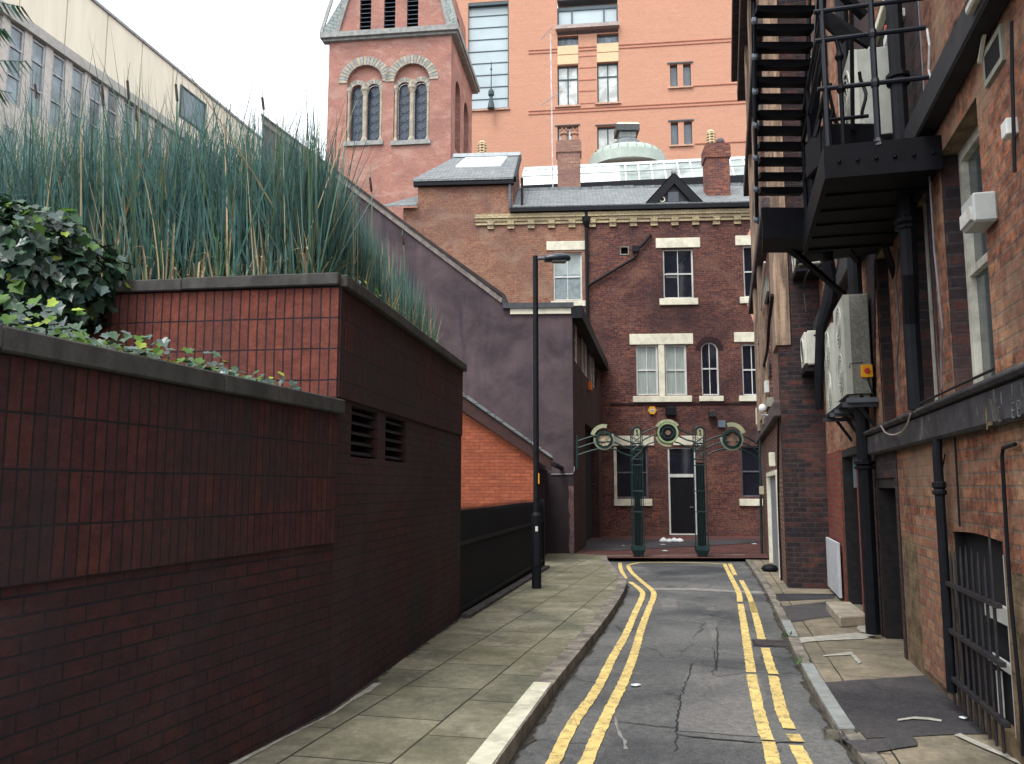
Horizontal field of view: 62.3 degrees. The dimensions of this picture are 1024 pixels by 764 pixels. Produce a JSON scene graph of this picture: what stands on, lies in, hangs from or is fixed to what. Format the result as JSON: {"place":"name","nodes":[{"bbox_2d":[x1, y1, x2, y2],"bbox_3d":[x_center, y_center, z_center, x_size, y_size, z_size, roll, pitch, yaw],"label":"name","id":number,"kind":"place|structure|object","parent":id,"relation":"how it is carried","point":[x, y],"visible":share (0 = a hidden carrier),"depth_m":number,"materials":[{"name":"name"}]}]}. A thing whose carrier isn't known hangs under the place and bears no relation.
{"place":"outdoors","nodes":[
{"label":"outdoors","id":0,"kind":"place"},
{"bbox_2d":[0,2,36,112],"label":"sumac branch","id":1,"kind":"object","parent":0,"point":[4,33],"visible":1,"depth_m":4.46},
{"bbox_2d":[97,0,617,160],"label":"sky","id":2,"kind":"structure","parent":0,"point":[226,33],"materials":[{"name":"white"}]},
{"bbox_2d":[237,553,616,763],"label":"pavement","id":3,"kind":"structure","parent":0,"point":[454,693],"depth_m":6.63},
{"bbox_2d":[0,323,344,763],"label":"planter","id":4,"kind":"object","parent":3,"relation":"on","point":[167,532],"visible":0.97,"depth_m":4.10,"materials":[{"name":"red brick"}]},
{"bbox_2d":[0,193,419,389],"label":"ivy","id":5,"kind":"object","parent":4,"relation":"on","point":[49,285],"visible":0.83,"depth_m":5.77,"materials":[{"name":"plant"}]},
{"bbox_2d":[231,683,380,763],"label":"mortar strip","id":6,"kind":"object","parent":3,"relation":"on","point":[369,688],"visible":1,"depth_m":5.54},
{"bbox_2d":[229,620,457,763],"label":"gutter dirt","id":7,"kind":"structure","parent":3,"relation":"on","point":[359,691],"depth_m":6.34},
{"bbox_2d":[460,498,549,617],"bbox_3d":[0.041,2.823,13.942,0.220,1.753,7.538,-1,-7,10],"label":"railing fence","id":8,"kind":"object","parent":3,"relation":"on","point":[496,553],"visible":0.65,"depth_m":12.51,"materials":[{"name":"metal"}]},
{"bbox_2d":[532,253,570,588],"bbox_3d":[0.646,0.582,13.866,0.660,5.499,0.230,0,-7,0],"label":"street lamp","id":9,"kind":"object","parent":3,"relation":"on","point":[558,258],"visible":0.98,"depth_m":13.81,"materials":[{"name":"metal"}]},
{"bbox_2d":[466,682,552,763],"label":"kerb","id":10,"kind":"structure","parent":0,"point":[492,746],"depth_m":5.38,"materials":[{"name":"concrete"}]},
{"bbox_2d":[589,122,665,163],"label":"dome","id":11,"kind":"structure","parent":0,"point":[627,146],"depth_m":43.26,"materials":[{"name":"metal"}]},
{"bbox_2d":[575,536,768,557],"bbox_3d":[6.000,5.231,27.822,16.000,0.155,15.488,0,-7,0],"label":"paving court","id":12,"kind":"object","parent":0,"point":[747,550],"visible":0.25,"depth_m":22.72,"materials":[{"name":"red brick"}]},
{"bbox_2d":[576,419,760,556],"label":"gateway arch","id":13,"kind":"structure","parent":12,"relation":"on","point":[668,433],"depth_m":21.00,"materials":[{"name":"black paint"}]},
{"bbox_2d":[582,539,757,550],"bbox_3d":[5.143,4.957,25.884,6.431,0.060,5.957,0,-7,0],"label":"wet strip","id":14,"kind":"object","parent":12,"relation":"on","point":[604,544],"visible":0.75,"depth_m":26.38,"materials":[{"name":"liquid"}]},
{"bbox_2d":[513,559,854,763],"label":"road","id":15,"kind":"structure","parent":0,"point":[674,645],"depth_m":7.71,"materials":[{"name":"asphalt"}]},
{"bbox_2d":[509,559,628,763],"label":"gutter dirt","id":16,"kind":"structure","parent":15,"relation":"on","point":[530,738],"depth_m":6.26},
{"bbox_2d":[545,582,644,763],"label":"yellow line","id":17,"kind":"object","parent":15,"relation":"on","point":[556,755],"visible":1,"depth_m":6.66,"materials":[{"name":"paint"}]},
{"bbox_2d":[577,565,656,763],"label":"yellow line","id":18,"kind":"object","parent":15,"relation":"on","point":[596,738],"visible":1,"depth_m":6.77,"materials":[{"name":"paint"}]},
{"bbox_2d":[659,599,677,610],"bbox_3d":[2.281,3.218,12.271,0.276,0.014,1.455,-1,-7,9],"label":"road patch","id":19,"kind":"object","parent":15,"relation":"on","point":[669,604],"visible":1,"depth_m":12.25,"materials":[{"name":"asphalt"}]},
{"bbox_2d":[639,563,736,573],"bbox_3d":[4.008,4.070,18.582,2.241,0.030,3.021,0,-7,0],"label":"road patch","id":20,"kind":"object","parent":15,"relation":"on","point":[665,568],"visible":1,"depth_m":18.64,"materials":[{"name":"asphalt"}]},
{"bbox_2d":[597,737,780,763],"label":"road patch","id":21,"kind":"object","parent":15,"relation":"on","point":[662,751],"visible":1,"depth_m":5.17,"materials":[{"name":"asphalt"}]},
{"bbox_2d":[653,588,764,593],"bbox_3d":[3.611,3.449,13.998,2.635,0.010,0.584,-2,-7,17],"label":"road scar","id":22,"kind":"object","parent":15,"relation":"on","point":[722,590],"visible":0.67,"depth_m":14.21},
{"bbox_2d":[677,665,766,736],"bbox_3d":[1.664,2.461,6.667,0.678,0.024,2.302,-2,-7,13],"label":"road patch","id":23,"kind":"object","parent":15,"relation":"on","point":[719,703],"visible":1,"depth_m":6.42,"materials":[{"name":"asphalt"}]},
{"bbox_2d":[722,563,742,601],"bbox_3d":[4.170,3.732,16.110,0.132,0.072,7.385,-2,-7,12],"label":"yellow line","id":24,"kind":"object","parent":15,"relation":"on","point":[736,588],"visible":1,"depth_m":14.91,"materials":[{"name":"paint"}]},
{"bbox_2d":[737,604,755,671],"bbox_3d":[2.716,2.893,9.896,0.099,0.048,4.954,-2,-7,14],"label":"yellow line","id":25,"kind":"object","parent":15,"relation":"on","point":[748,657],"visible":1,"depth_m":9.04,"materials":[{"name":"paint"}]},
{"bbox_2d":[750,602,765,638],"bbox_3d":[3.130,3.025,10.874,0.100,0.034,3.458,-2,-7,14],"label":"yellow line","id":26,"kind":"object","parent":15,"relation":"on","point":[758,627],"visible":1,"depth_m":10.31,"materials":[{"name":"paint"}]},
{"bbox_2d":[746,674,774,739],"bbox_3d":[1.862,2.424,6.426,0.100,0.020,2.074,-2,-7,13],"label":"yellow line","id":27,"kind":"object","parent":15,"relation":"on","point":[762,725],"visible":1,"depth_m":6.19,"materials":[{"name":"paint"}]},
{"bbox_2d":[761,648,778,673],"bbox_3d":[2.447,2.648,8.085,0.096,0.013,1.329,-2,-7,13],"label":"yellow line","id":28,"kind":"object","parent":15,"relation":"on","point":[769,662],"visible":1,"depth_m":8.00,"materials":[{"name":"paint"}]},
{"bbox_2d":[761,741,780,763],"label":"yellow line","id":29,"kind":"object","parent":15,"relation":"on","point":[771,754],"visible":1,"depth_m":5.13,"materials":[{"name":"paint"}]},
{"bbox_2d":[752,639,789,647],"bbox_3d":[2.757,2.770,8.986,0.400,0.024,0.380,-2,-7,13],"label":"drain grate","id":30,"kind":"object","parent":15,"relation":"on","point":[769,643],"visible":0.96,"depth_m":8.93,"materials":[{"name":"black metal"}]},
{"bbox_2d":[768,676,795,728],"bbox_3d":[2.054,2.438,6.527,0.107,0.017,1.737,-2,-7,14],"label":"yellow line","id":31,"kind":"object","parent":15,"relation":"on","point":[781,710],"visible":1,"depth_m":6.37,"materials":[{"name":"paint"}]},
{"bbox_2d":[789,745,812,763],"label":"yellow line","id":32,"kind":"object","parent":15,"relation":"on","point":[799,752],"visible":1,"depth_m":5.11,"materials":[{"name":"paint"}]},
{"bbox_2d":[743,559,859,763],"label":"gutter dirt","id":33,"kind":"structure","parent":15,"relation":"on","point":[816,705],"depth_m":6.61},
{"bbox_2d":[750,558,1018,763],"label":"pavement","id":34,"kind":"structure","parent":0,"point":[879,656],"depth_m":7.64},
{"bbox_2d":[767,594,835,600],"bbox_3d":[4.395,3.221,12.684,1.324,0.010,0.999,0,-7,0],"label":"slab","id":35,"kind":"object","parent":34,"relation":"on","point":[786,597],"visible":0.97,"depth_m":12.79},
{"bbox_2d":[783,602,830,621],"bbox_3d":[3.879,3.010,11.122,0.764,0.020,2.305,-2,-7,14],"label":"asphalt patch","id":36,"kind":"object","parent":34,"relation":"on","point":[800,612],"visible":0.69,"depth_m":11.12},
{"bbox_2d":[781,620,854,729],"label":"curb","id":37,"kind":"structure","parent":34,"relation":"on","point":[840,718],"depth_m":6.41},
{"bbox_2d":[826,537,841,597],"bbox_3d":[4.945,2.825,13.039,0.040,0.785,1.593,-2,-7,14],"label":"white board","id":38,"kind":"object","parent":34,"relation":"on","point":[833,566],"visible":1,"depth_m":12.78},
{"bbox_2d":[799,633,874,642],"bbox_3d":[3.374,2.723,9.011,1.192,0.007,0.348,3,-8,-24],"label":"mortar strip","id":39,"kind":"object","parent":34,"relation":"on","point":[844,636],"visible":1,"depth_m":9.05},
{"bbox_2d":[826,602,864,626],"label":"step slab","id":40,"kind":"structure","parent":34,"relation":"on","point":[846,614],"depth_m":10.12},
{"bbox_2d":[844,736,916,752],"bbox_3d":[2.283,2.200,5.154,0.539,0.004,0.252,2,-7,-13],"label":"asphalt patch","id":41,"kind":"object","parent":34,"relation":"on","point":[877,745],"visible":1,"depth_m":5.16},
{"bbox_2d":[826,675,986,739],"bbox_3d":[2.805,2.347,6.215,1.027,0.019,2.226,-2,-7,13],"label":"asphalt patch","id":42,"kind":"object","parent":34,"relation":"on","point":[876,708],"visible":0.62,"depth_m":6.06,"materials":[{"name":"asphalt"}]},
{"bbox_2d":[955,733,1020,763],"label":"mortar strip","id":43,"kind":"object","parent":34,"relation":"on","point":[978,743],"visible":0.94,"depth_m":5.09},
{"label":"ground","id":44,"kind":"structure","parent":0,"visible":0},
{"bbox_2d":[0,0,261,195],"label":"cream office","id":45,"kind":"structure","parent":44,"relation":"on","point":[54,33],"depth_m":30.46,"materials":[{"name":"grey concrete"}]},
{"bbox_2d":[5,24,23,107],"bbox_3d":[-16.073,-10.168,27.267,0.180,2.600,0.604,-1,-7,11],"label":"window","id":46,"kind":"structure","parent":45,"relation":"in","point":[17,35],"depth_m":27.31,"materials":[{"name":"grey glass"}]},
{"bbox_2d":[27,39,44,119],"bbox_3d":[-15.887,-10.053,28.185,0.180,2.600,0.604,-1,-7,11],"label":"window","id":47,"kind":"structure","parent":45,"relation":"in","point":[38,50],"depth_m":28.27,"materials":[{"name":"grey glass"}]},
{"bbox_2d":[48,53,64,131],"bbox_3d":[-15.700,-9.938,29.104,0.180,2.600,0.604,-1,-7,11],"label":"window","id":48,"kind":"structure","parent":45,"relation":"in","point":[58,65],"depth_m":29.15,"materials":[{"name":"grey glass"}]},
{"bbox_2d":[68,66,83,140],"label":"window","id":49,"kind":"structure","parent":45,"relation":"in","point":[79,76],"depth_m":30.07,"materials":[{"name":"grey glass"}]},
{"bbox_2d":[87,79,100,150],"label":"window","id":50,"kind":"structure","parent":45,"relation":"in","point":[92,91],"depth_m":31.04,"materials":[{"name":"grey glass"}]},
{"bbox_2d":[106,91,117,152],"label":"window","id":51,"kind":"structure","parent":45,"relation":"in","point":[112,97],"depth_m":31.99,"materials":[{"name":"grey glass"}]},
{"bbox_2d":[179,84,205,131],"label":"square window","id":52,"kind":"structure","parent":45,"relation":"in","point":[186,93],"depth_m":36.79,"materials":[{"name":"grey glass"}]},
{"bbox_2d":[84,272,466,711],"bbox_3d":[-5.357,1.349,8.722,9.048,3.584,4.624,-1,-7,8],"label":"planter","id":53,"kind":"object","parent":44,"relation":"on","point":[391,377],"visible":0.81,"depth_m":6.58,"materials":[{"name":"red brick"}]},
{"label":"planter soil","id":54,"kind":"structure","parent":53,"relation":"in","visible":0},
{"bbox_2d":[0,2,449,343],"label":"reed bed","id":55,"kind":"object","parent":54,"relation":"on","point":[206,215],"visible":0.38,"depth_m":6.76,"materials":[{"name":"plant"}]},
{"bbox_2d":[319,0,479,219],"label":"church tower","id":56,"kind":"structure","parent":44,"relation":"on","point":[386,49],"depth_m":48.00,"materials":[{"name":"brick"}]},
{"bbox_2d":[261,113,607,553],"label":"rendered building","id":57,"kind":"structure","parent":44,"relation":"on","point":[486,327],"depth_m":22.63,"materials":[{"name":"paint"}]},
{"bbox_2d":[585,430,591,539],"bbox_3d":[2.397,3.430,28.058,0.030,3.747,5.377,-1,-7,10],"label":"doorway","id":58,"kind":"structure","parent":57,"relation":"in","point":[587,455],"depth_m":29.42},
{"bbox_2d":[461,393,563,554],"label":"orange shed","id":59,"kind":"structure","parent":44,"relation":"on","point":[497,467],"depth_m":18.79,"materials":[{"name":"brick"}]},
{"bbox_2d":[384,128,763,535],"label":"end building","id":60,"kind":"structure","parent":44,"relation":"on","point":[654,281],"depth_m":32.98,"materials":[{"name":"brick"}]},
{"bbox_2d":[541,27,562,186],"bbox_3d":[1.881,-12.741,39.426,1.103,8.016,0.341,-6,-9,38],"label":"antenna mast","id":61,"kind":"object","parent":60,"relation":"on","point":[551,101],"visible":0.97,"depth_m":39.55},
{"bbox_2d":[553,253,581,299],"bbox_3d":[2.194,-4.132,33.391,1.122,1.924,0.070,0,-7,4],"label":"window","id":62,"kind":"structure","parent":60,"relation":"in","point":[567,277],"depth_m":33.38,"materials":[{"name":"glass"}]},
{"bbox_2d":[616,447,647,497],"bbox_3d":[4.528,3.445,32.280,1.264,1.931,0.070,0,-7,4],"label":"window","id":63,"kind":"structure","parent":60,"relation":"in","point":[623,461],"depth_m":32.29,"materials":[{"name":"black glass"}]},
{"bbox_2d":[520,156,744,188],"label":"glazed roof","id":64,"kind":"structure","parent":60,"relation":"on","point":[644,173],"depth_m":41.79,"materials":[{"name":"white glass"}]},
{"bbox_2d":[636,345,657,394],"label":"window","id":65,"kind":"structure","parent":60,"relation":"in","point":[646,355],"depth_m":32.72,"materials":[{"name":"glass"}]},
{"bbox_2d":[665,345,686,394],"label":"window","id":66,"kind":"structure","parent":60,"relation":"in","point":[675,355],"depth_m":32.64,"materials":[{"name":"glass"}]},
{"bbox_2d":[663,249,693,297],"bbox_3d":[6.474,-4.207,33.101,1.165,1.973,0.075,0,-7,4],"label":"window","id":67,"kind":"structure","parent":60,"relation":"in","point":[677,263],"depth_m":33.11,"materials":[{"name":"glass"}]},
{"bbox_2d":[670,477,694,533],"bbox_3d":[6.422,4.647,31.961,0.897,2.101,0.040,0,-7,4],"label":"door","id":68,"kind":"structure","parent":60,"relation":"in","point":[681,488],"depth_m":31.94,"materials":[{"name":"wood"}]},
{"bbox_2d":[701,342,718,394],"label":"window","id":69,"kind":"structure","parent":60,"relation":"in","point":[709,351],"depth_m":32.55,"materials":[{"name":"glass"}]},
{"bbox_2d":[743,246,751,296],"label":"window","id":70,"kind":"structure","parent":60,"relation":"in","point":[747,263],"depth_m":32.94,"materials":[{"name":"glass"}]},
{"bbox_2d":[741,344,755,394],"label":"window","id":71,"kind":"structure","parent":60,"relation":"in","point":[748,350],"depth_m":32.45,"materials":[{"name":"glass"}]},
{"bbox_2d":[741,446,762,496],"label":"window","id":72,"kind":"structure","parent":60,"relation":"in","point":[749,464],"depth_m":31.98,"materials":[{"name":"black glass"}]},
{"bbox_2d":[536,555,625,695],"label":"kerb","id":73,"kind":"structure","parent":44,"relation":"on","point":[559,670],"depth_m":8.70,"materials":[{"name":"stone"}]},
{"bbox_2d":[456,0,753,321],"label":"modern block","id":74,"kind":"structure","parent":44,"relation":"on","point":[659,71],"depth_m":63.52,"materials":[{"name":"orange brick"}]},
{"bbox_2d":[558,66,578,104],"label":"window","id":75,"kind":"structure","parent":74,"relation":"in","point":[569,95],"depth_m":64.02,"materials":[{"name":"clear glass"}]},
{"bbox_2d":[597,127,617,148],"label":"window","id":76,"kind":"structure","parent":74,"relation":"in","point":[605,136],"depth_m":63.18,"materials":[{"name":"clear glass"}]},
{"bbox_2d":[597,63,618,101],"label":"window","id":77,"kind":"structure","parent":74,"relation":"in","point":[607,88],"depth_m":63.66,"materials":[{"name":"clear glass"}]},
{"bbox_2d":[607,555,743,559],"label":"kerb end","id":78,"kind":"structure","parent":44,"relation":"on","point":[662,558],"depth_m":21.13,"materials":[{"name":"stone"}]},
{"bbox_2d":[731,0,830,588],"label":"corner block","id":79,"kind":"structure","parent":44,"relation":"on","point":[788,400],"depth_m":14.64,"materials":[{"name":"brick"}]},
{"bbox_2d":[759,471,762,553],"bbox_3d":[6.482,3.398,22.062,0.094,2.172,0.070,0,-7,0],"label":"drain pipe","id":80,"kind":"object","parent":79,"relation":"attached to","point":[761,515],"visible":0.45,"depth_m":22.02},
{"bbox_2d":[760,293,773,381],"bbox_3d":[5.159,-0.763,17.240,0.054,0.837,5.736,-2,-7,14],"label":"cable","id":81,"kind":"object","parent":79,"relation":"attached to","point":[768,326],"visible":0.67,"depth_m":15.94,"materials":[{"name":"black paint"}]},
{"bbox_2d":[770,476,778,568],"bbox_3d":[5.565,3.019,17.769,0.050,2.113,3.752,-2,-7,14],"label":"door","id":82,"kind":"structure","parent":79,"relation":"in","point":[772,479],"depth_m":18.41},
{"bbox_2d":[777,418,782,580],"bbox_3d":[4.731,2.061,14.966,0.037,2.956,1.108,-2,-7,14],"label":"cable","id":83,"kind":"object","parent":79,"relation":"attached to","point":[778,500],"visible":0.94,"depth_m":15.31,"materials":[{"name":"black paint"}]},
{"bbox_2d":[744,558,885,763],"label":"kerb","id":84,"kind":"structure","parent":44,"relation":"on","point":[797,647],"depth_m":6.93,"materials":[{"name":"stone"}]},
{"bbox_2d":[806,0,1023,763],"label":"building","id":85,"kind":"structure","parent":44,"relation":"on","point":[960,109],"depth_m":6.02,"materials":[{"name":"orange brick"}]},
{"bbox_2d":[792,257,821,280],"bbox_3d":[4.991,-2.100,14.188,0.562,0.620,0.826,-2,-7,14],"label":"air conditioner","id":86,"kind":"object","parent":85,"relation":"attached to","point":[800,271],"visible":0.3,"depth_m":14.14,"materials":[{"name":"black paint"}]},
{"bbox_2d":[800,330,824,375],"bbox_3d":[5.061,-0.474,13.968,0.544,0.654,0.826,-2,-7,14],"label":"air conditioner","id":87,"kind":"object","parent":85,"relation":"attached to","point":[807,344],"visible":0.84,"depth_m":13.72,"materials":[{"name":"white metal"}]},
{"bbox_2d":[814,258,842,409],"bbox_3d":[4.203,-0.845,11.191,0.501,2.423,0.200,0,-7,0],"label":"soil pipe","id":88,"kind":"object","parent":85,"relation":"attached to","point":[828,304],"visible":0.62,"depth_m":11.12,"materials":[{"name":"black metal"}]},
{"bbox_2d":[751,0,943,296],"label":"fire escape","id":89,"kind":"object","parent":85,"relation":"attached to","point":[851,192],"visible":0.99,"depth_m":7.32,"materials":[{"name":"metal"}]},
{"bbox_2d":[805,123,874,178],"bbox_3d":[2.772,-1.841,7.146,0.440,0.520,0.450,0,-7,0],"label":"duct box","id":90,"kind":"object","parent":89,"relation":"on","point":[862,132],"visible":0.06,"depth_m":6.95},
{"bbox_2d":[823,394,878,441],"bbox_3d":[4.188,0.456,10.112,0.695,0.410,2.400,-2,-7,14],"label":"bracket shelf","id":91,"kind":"object","parent":85,"relation":"attached to","point":[843,411],"visible":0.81,"depth_m":9.70,"materials":[{"name":"metal"}]},
{"bbox_2d":[824,323,853,413],"bbox_3d":[4.162,-0.155,10.797,0.270,1.054,0.924,-2,-7,14],"label":"condenser unit","id":92,"kind":"object","parent":91,"relation":"on","point":[832,403],"visible":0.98,"depth_m":10.59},
{"bbox_2d":[833,294,872,401],"bbox_3d":[3.854,-0.362,9.629,0.270,1.094,0.932,-2,-7,14],"label":"condenser unit","id":93,"kind":"object","parent":91,"relation":"on","point":[851,334],"visible":1,"depth_m":9.22,"materials":[{"name":"grey metal"}]},
{"bbox_2d":[834,0,880,634],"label":"downpipe","id":94,"kind":"object","parent":85,"relation":"attached to","point":[864,462],"visible":0.51,"depth_m":9.21,"materials":[{"name":"metal"}]},
{"bbox_2d":[838,46,892,139],"bbox_3d":[3.244,-2.478,7.778,0.374,0.800,0.854,-2,-7,14],"label":"condenser unit","id":95,"kind":"object","parent":85,"relation":"attached to","point":[862,63],"visible":0.43,"depth_m":7.38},
{"bbox_2d":[860,364,875,396],"bbox_3d":[3.885,0.029,9.051,0.282,0.437,0.102,-2,-7,13],"label":"isolator switch","id":96,"kind":"object","parent":85,"relation":"attached to","point":[867,371],"visible":0.96,"depth_m":9.07,"materials":[{"name":"yellow plastic"}]},
{"bbox_2d":[895,249,900,403],"bbox_3d":[3.496,-0.494,7.675,0.019,1.360,0.365,-2,-7,14],"label":"cable","id":97,"kind":"object","parent":85,"relation":"attached to","point":[898,317],"visible":1,"depth_m":7.69,"materials":[{"name":"black rubber"}]},
{"bbox_2d":[885,3,924,409],"bbox_3d":[3.146,-4.928,7.199,0.176,10.336,0.403,-4,-8,30],"label":"downpipe","id":98,"kind":"object","parent":85,"relation":"attached to","point":[906,221],"visible":0.84,"depth_m":6.69,"materials":[{"name":"metal"}]},
{"bbox_2d":[917,1,943,388],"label":"conduit","id":99,"kind":"object","parent":85,"relation":"attached to","point":[936,271],"visible":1,"depth_m":6.16,"materials":[{"name":"grey metal"}]},
{"bbox_2d":[923,203,937,400],"bbox_3d":[3.448,-0.656,6.770,0.070,1.786,0.746,-2,-7,14],"label":"pipe","id":100,"kind":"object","parent":85,"relation":"in","point":[924,206],"depth_m":7.09,"materials":[{"name":"grey metal"}]},
{"bbox_2d":[932,437,956,692],"bbox_3d":[3.103,1.293,6.090,0.094,1.803,0.099,0,-7,0],"label":"downpipe","id":101,"kind":"object","parent":85,"relation":"attached to","point":[939,486],"visible":0.96,"depth_m":6.07,"materials":[{"name":"metal"}]},
{"bbox_2d":[920,368,994,404],"bbox_3d":[2.815,0.046,5.435,0.016,0.024,1.852,-2,-7,14],"label":"cable","id":102,"kind":"object","parent":85,"relation":"on","point":[961,383],"visible":1,"depth_m":5.20,"materials":[{"name":"black paint"}]},
{"bbox_2d":[954,437,960,525],"bbox_3d":[3.073,0.687,5.853,0.014,0.613,0.034,-2,-7,14],"label":"conduit","id":103,"kind":"object","parent":85,"relation":"attached to","point":[957,486],"visible":1,"depth_m":5.85,"materials":[{"name":"metal"}]},
{"bbox_2d":[965,0,985,63],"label":"sounder box","id":104,"kind":"object","parent":85,"relation":"attached to","point":[971,7],"visible":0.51,"depth_m":4.75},
{"bbox_2d":[958,125,995,383],"bbox_3d":[3.122,-0.816,5.527,0.070,1.777,0.979,-2,-7,14],"label":"window","id":105,"kind":"structure","parent":85,"relation":"in","point":[969,162],"depth_m":5.86,"materials":[{"name":"white glass"}]},
{"bbox_2d":[945,529,1010,753],"bbox_3d":[2.964,1.568,5.483,0.033,1.267,1.347,-2,-7,14],"label":"window grille","id":106,"kind":"object","parent":85,"relation":"attached to","point":[1001,720],"depth_m":5.32,"materials":[{"name":"black metal"}]},
{"bbox_2d":[959,191,997,233],"bbox_3d":[2.743,-0.995,4.993,0.145,0.175,0.260,-2,-7,14],"label":"wall light","id":107,"kind":"object","parent":85,"relation":"attached to","point":[979,211],"visible":1,"depth_m":4.88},
{"bbox_2d":[954,532,1015,736],"bbox_3d":[3.125,1.548,5.443,0.190,1.137,1.187,-2,-7,14],"label":"basement window","id":108,"kind":"structure","parent":85,"relation":"attached to","point":[978,543],"depth_m":5.53,"materials":[{"name":"white paint"}]},
{"bbox_2d":[982,23,1006,88],"bbox_3d":[2.733,-1.844,4.810,0.020,0.212,0.349,-2,-7,14],"label":"vent grille","id":109,"kind":"object","parent":85,"relation":"attached to","point":[994,59],"visible":1,"depth_m":4.77,"materials":[{"name":"plastic"}]},
{"bbox_2d":[1001,117,1018,139],"bbox_3d":[2.654,-1.351,4.521,0.060,0.089,0.093,-2,-7,14],"label":"box","id":110,"kind":"object","parent":85,"relation":"attached to","point":[1006,131],"visible":0.72,"depth_m":4.49,"materials":[{"name":"white paint"}]},
{"bbox_2d":[1000,442,1023,755],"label":"conduit","id":111,"kind":"object","parent":85,"relation":"attached to","point":[1010,597],"visible":1,"depth_m":4.74,"materials":[{"name":"metal"}]},
{"bbox_2d":[1009,20,1016,172],"bbox_3d":[2.615,-1.488,4.424,0.018,0.775,0.143,-2,-7,14],"label":"cable","id":112,"kind":"object","parent":85,"relation":"attached to","point":[1012,90],"visible":1,"depth_m":4.42,"materials":[{"name":"black paint"}]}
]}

